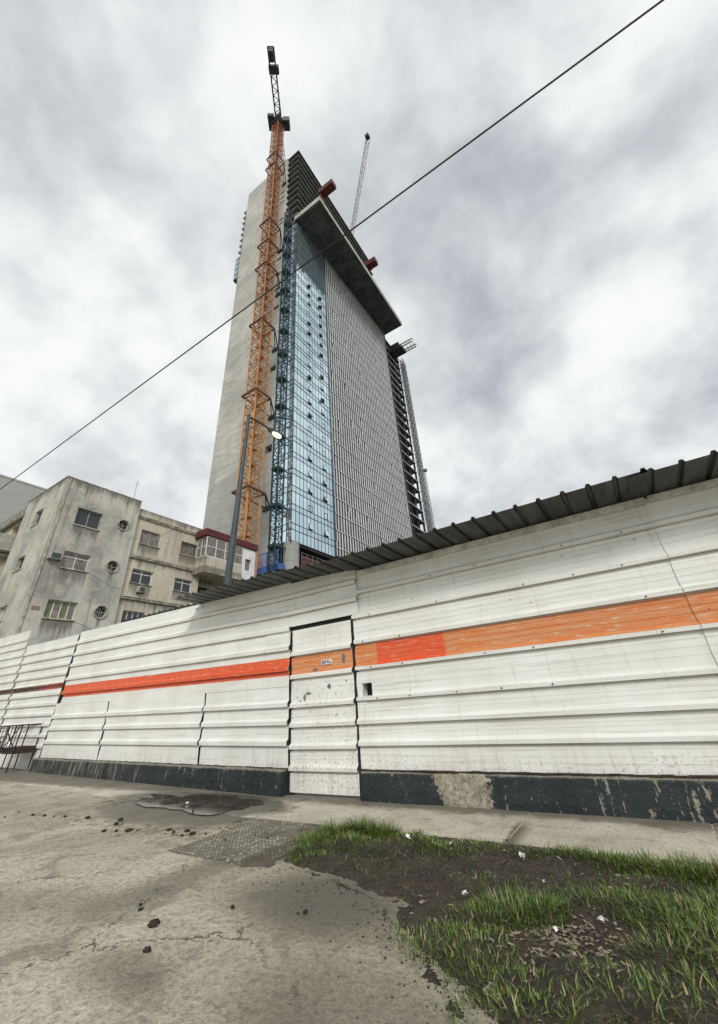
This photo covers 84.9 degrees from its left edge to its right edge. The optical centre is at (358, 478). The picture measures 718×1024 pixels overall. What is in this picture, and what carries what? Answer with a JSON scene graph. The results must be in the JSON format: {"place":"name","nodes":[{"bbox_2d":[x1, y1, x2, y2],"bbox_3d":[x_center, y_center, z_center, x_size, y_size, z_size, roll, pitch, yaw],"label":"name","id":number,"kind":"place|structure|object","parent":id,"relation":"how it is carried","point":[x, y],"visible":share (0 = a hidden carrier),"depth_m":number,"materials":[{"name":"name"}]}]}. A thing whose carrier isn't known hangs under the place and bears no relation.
{"place":"outdoors","nodes":[
{"label":"outdoors","id":0,"kind":"place"},
{"bbox_2d":[0,474,46,523],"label":"building","id":1,"kind":"structure","parent":0,"point":[16,495],"depth_m":50.10,"materials":[{"name":"white paint"}]},
{"bbox_2d":[0,0,663,489],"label":"overhead cable","id":2,"kind":"object","parent":1,"relation":"attached to","point":[384,206],"visible":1,"depth_m":5.75,"materials":[{"name":"black plastic"}]},
{"bbox_2d":[0,475,257,743],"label":"apartment building","id":3,"kind":"structure","parent":0,"point":[116,549],"depth_m":27.86,"materials":[{"name":"grey paint"}]},
{"bbox_2d":[0,607,6,621],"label":"window","id":4,"kind":"structure","parent":3,"relation":"in","point":[4,609],"depth_m":24.96,"materials":[{"name":"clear glass"}]},
{"bbox_2d":[12,558,24,573],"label":"window","id":5,"kind":"structure","parent":3,"relation":"in","point":[19,568],"depth_m":26.48,"materials":[{"name":"metal"}]},
{"bbox_2d":[29,511,42,527],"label":"window","id":6,"kind":"structure","parent":3,"relation":"in","point":[37,521],"depth_m":28.06,"materials":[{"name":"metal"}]},
{"bbox_2d":[47,551,62,561],"bbox_3d":[-19.358,4.950,24.989,0.415,0.480,0.620,-21,-33,27],"label":"air conditioner","id":7,"kind":"object","parent":3,"relation":"attached to","point":[55,556],"visible":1,"depth_m":24.88,"materials":[{"name":"white metal"}]},
{"bbox_2d":[41,600,76,620],"bbox_3d":[-18.706,8.219,24.577,0.400,1.270,1.900,-21,-33,27],"label":"window","id":8,"kind":"structure","parent":3,"relation":"in","point":[56,610],"depth_m":24.59,"materials":[{"name":"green glass"}]},
{"bbox_2d":[59,552,89,572],"bbox_3d":[-18.901,5.515,26.131,0.400,1.280,1.830,-21,-33,27],"label":"window","id":9,"kind":"structure","parent":3,"relation":"in","point":[71,561],"depth_m":26.15,"materials":[{"name":"grey glass"}]},
{"bbox_2d":[73,508,101,530],"bbox_3d":[-19.095,2.852,27.656,0.400,1.430,1.830,-21,-33,27],"label":"window","id":10,"kind":"structure","parent":3,"relation":"in","point":[87,519],"depth_m":27.68,"materials":[{"name":"glass"}]},
{"bbox_2d":[93,605,107,618],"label":"round window","id":11,"kind":"structure","parent":3,"relation":"in","point":[98,612],"depth_m":26.42,"materials":[{"name":"paint"}]},
{"bbox_2d":[106,560,118,572],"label":"round window","id":12,"kind":"structure","parent":3,"relation":"in","point":[110,566],"depth_m":28.01,"materials":[{"name":"paint"}]},
{"bbox_2d":[117,519,129,530],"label":"round window","id":13,"kind":"structure","parent":3,"relation":"in","point":[121,524],"depth_m":29.63,"materials":[{"name":"paint"}]},
{"bbox_2d":[121,610,143,622],"bbox_3d":[-16.398,10.116,28.235,0.150,1.260,1.800,-21,-33,27],"label":"window","id":14,"kind":"structure","parent":3,"relation":"in","point":[126,614],"depth_m":28.19,"materials":[{"name":"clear glass"}]},
{"bbox_2d":[129,569,151,586],"bbox_3d":[-16.486,7.449,29.717,0.370,1.220,1.830,-21,-33,27],"label":"window","id":15,"kind":"structure","parent":3,"relation":"in","point":[140,577],"depth_m":29.74,"materials":[{"name":"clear glass"}]},
{"bbox_2d":[136,586,145,593],"bbox_3d":[-16.162,8.248,29.077,0.415,0.480,0.480,-21,-33,27],"label":"air conditioner","id":16,"kind":"object","parent":3,"relation":"attached to","point":[140,589],"visible":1,"depth_m":28.96,"materials":[{"name":"white metal"}]},
{"bbox_2d":[138,530,159,548],"bbox_3d":[-16.672,4.787,31.256,0.370,1.320,1.800,-21,-33,27],"label":"window","id":17,"kind":"structure","parent":3,"relation":"in","point":[147,538],"depth_m":31.28,"materials":[{"name":"glass"}]},
{"bbox_2d":[173,578,191,593],"bbox_3d":[-14.554,8.784,32.319,0.370,1.200,1.800,-21,-33,27],"label":"window","id":18,"kind":"structure","parent":3,"relation":"in","point":[180,585],"depth_m":32.36,"materials":[{"name":"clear glass"}]},
{"bbox_2d":[179,542,196,557],"bbox_3d":[-14.734,6.111,33.879,0.370,1.300,1.800,-21,-33,27],"label":"window","id":19,"kind":"structure","parent":3,"relation":"in","point":[186,549],"depth_m":33.94,"materials":[{"name":"glass"}]},
{"bbox_2d":[197,587,206,592],"bbox_3d":[-13.272,11.459,35.453,0.050,3.200,5.000,-21,-33,27],"label":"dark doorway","id":20,"kind":"structure","parent":3,"relation":"in","point":[199,588],"depth_m":35.04,"materials":[{"name":"black"}]},
{"bbox_2d":[195,536,243,564],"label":"balcony window","id":21,"kind":"structure","parent":3,"relation":"in","point":[208,546],"depth_m":34.55,"materials":[{"name":"white glass"}]},
{"bbox_2d":[0,719,717,1023],"bbox_3d":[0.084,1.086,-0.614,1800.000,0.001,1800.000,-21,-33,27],"label":"ground","id":22,"kind":"structure","parent":0,"point":[77,935],"depth_m":2.56,"materials":[{"name":"concrete"}]},
{"bbox_2d":[143,946,150,952],"bbox_3d":[-1.301,2.890,2.409,0.054,0.030,0.035,2,-30,-10],"label":"mud clod","id":23,"kind":"object","parent":22,"relation":"on","point":[146,949],"visible":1,"depth_m":2.40,"materials":[{"name":"soil"}]},
{"bbox_2d":[147,918,160,927],"bbox_3d":[-1.413,3.060,2.700,0.087,0.049,0.061,20,-38,-37],"label":"mud clod","id":24,"kind":"object","parent":22,"relation":"on","point":[155,922],"visible":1,"depth_m":2.69,"materials":[{"name":"soil"}]},
{"bbox_2d":[169,818,321,866],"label":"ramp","id":25,"kind":"structure","parent":22,"relation":"on","point":[242,844],"depth_m":4.21,"materials":[{"name":"concrete"}]},
{"bbox_2d":[223,414,281,584],"bbox_3d":[-3.679,2.699,13.559,0.481,11.635,2.248,-28,-37,35],"label":"street lamp","id":26,"kind":"object","parent":22,"relation":"on","point":[275,433],"visible":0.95,"depth_m":13.78,"materials":[{"name":"grey metal"}]},
{"bbox_2d":[231,46,289,576],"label":"tower crane","id":27,"kind":"object","parent":22,"relation":"on","point":[278,124],"visible":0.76,"depth_m":79.44,"materials":[{"name":"orange metal"}]},
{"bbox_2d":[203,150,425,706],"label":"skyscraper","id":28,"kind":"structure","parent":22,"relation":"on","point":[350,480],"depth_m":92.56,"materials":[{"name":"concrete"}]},
{"bbox_2d":[267,208,293,573],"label":"hoist mast","id":29,"kind":"object","parent":28,"relation":"attached to","point":[280,406],"visible":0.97,"depth_m":72.29,"materials":[{"name":"teal metal"}]},
{"bbox_2d":[254,548,284,576],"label":"scaffold platform","id":30,"kind":"structure","parent":29,"relation":"attached to","point":[262,564],"depth_m":58.20,"materials":[{"name":"blue paint"}]},
{"bbox_2d":[351,132,369,233],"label":"tower crane","id":31,"kind":"object","parent":22,"relation":"on","point":[367,136],"visible":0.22,"depth_m":142.51,"materials":[{"name":"metal"}]},
{"bbox_2d":[388,338,433,531],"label":"hoist mast","id":32,"kind":"object","parent":22,"relation":"on","point":[397,349],"visible":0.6,"depth_m":130.26,"materials":[{"name":"metal"}]},
{"bbox_2d":[424,468,434,527],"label":"mast pole","id":33,"kind":"object","parent":22,"relation":"on","point":[425,470],"visible":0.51,"depth_m":120.72,"materials":[{"name":"metal"}]},
{"bbox_2d":[284,831,717,1023],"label":"soil","id":34,"kind":"structure","parent":22,"relation":"on","point":[425,877],"depth_m":2.33,"materials":[{"name":"brown soil"}]},
{"bbox_2d":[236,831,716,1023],"bbox_3d":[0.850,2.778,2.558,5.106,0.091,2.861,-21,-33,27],"label":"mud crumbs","id":35,"kind":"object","parent":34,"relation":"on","point":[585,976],"visible":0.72,"depth_m":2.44,"materials":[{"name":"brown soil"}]},
{"bbox_2d":[275,813,717,1023],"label":"grass","id":36,"kind":"structure","parent":34,"relation":"on","point":[367,827],"depth_m":2.37,"materials":[{"name":"green plant"}]},
{"bbox_2d":[407,843,717,1023],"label":"dead leaves","id":37,"kind":"object","parent":34,"relation":"on","point":[556,938],"visible":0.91,"depth_m":2.15,"materials":[{"name":"brown plant"}]},
{"bbox_2d":[0,767,717,862],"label":"sidewalk","id":38,"kind":"structure","parent":0,"point":[655,836],"depth_m":4.37,"materials":[{"name":"concrete"}]},
{"bbox_2d":[0,723,42,772],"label":"metal rack","id":39,"kind":"object","parent":38,"relation":"on","point":[15,749],"visible":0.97,"depth_m":13.06,"materials":[{"name":"metal"}]},
{"bbox_2d":[29,758,287,796],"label":"wall","id":40,"kind":"structure","parent":38,"relation":"on","point":[263,782],"depth_m":7.87,"materials":[{"name":"paint"}]},
{"bbox_2d":[136,794,264,814],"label":"puddle","id":41,"kind":"object","parent":38,"relation":"on","point":[203,804],"visible":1,"depth_m":6.22,"materials":[{"name":"liquid"}]},
{"bbox_2d":[0,450,717,798],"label":"corrugated fence","id":42,"kind":"object","parent":38,"relation":"on","point":[574,632],"visible":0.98,"depth_m":5.83,"materials":[{"name":"white metal"}]},
{"bbox_2d":[361,771,717,823],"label":"wall","id":43,"kind":"structure","parent":38,"relation":"on","point":[689,800],"depth_m":4.46,"materials":[{"name":"paint"}]},
{"bbox_2d":[0,0,717,531],"label":"sky","id":44,"kind":"structure","parent":0,"point":[553,281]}
]}

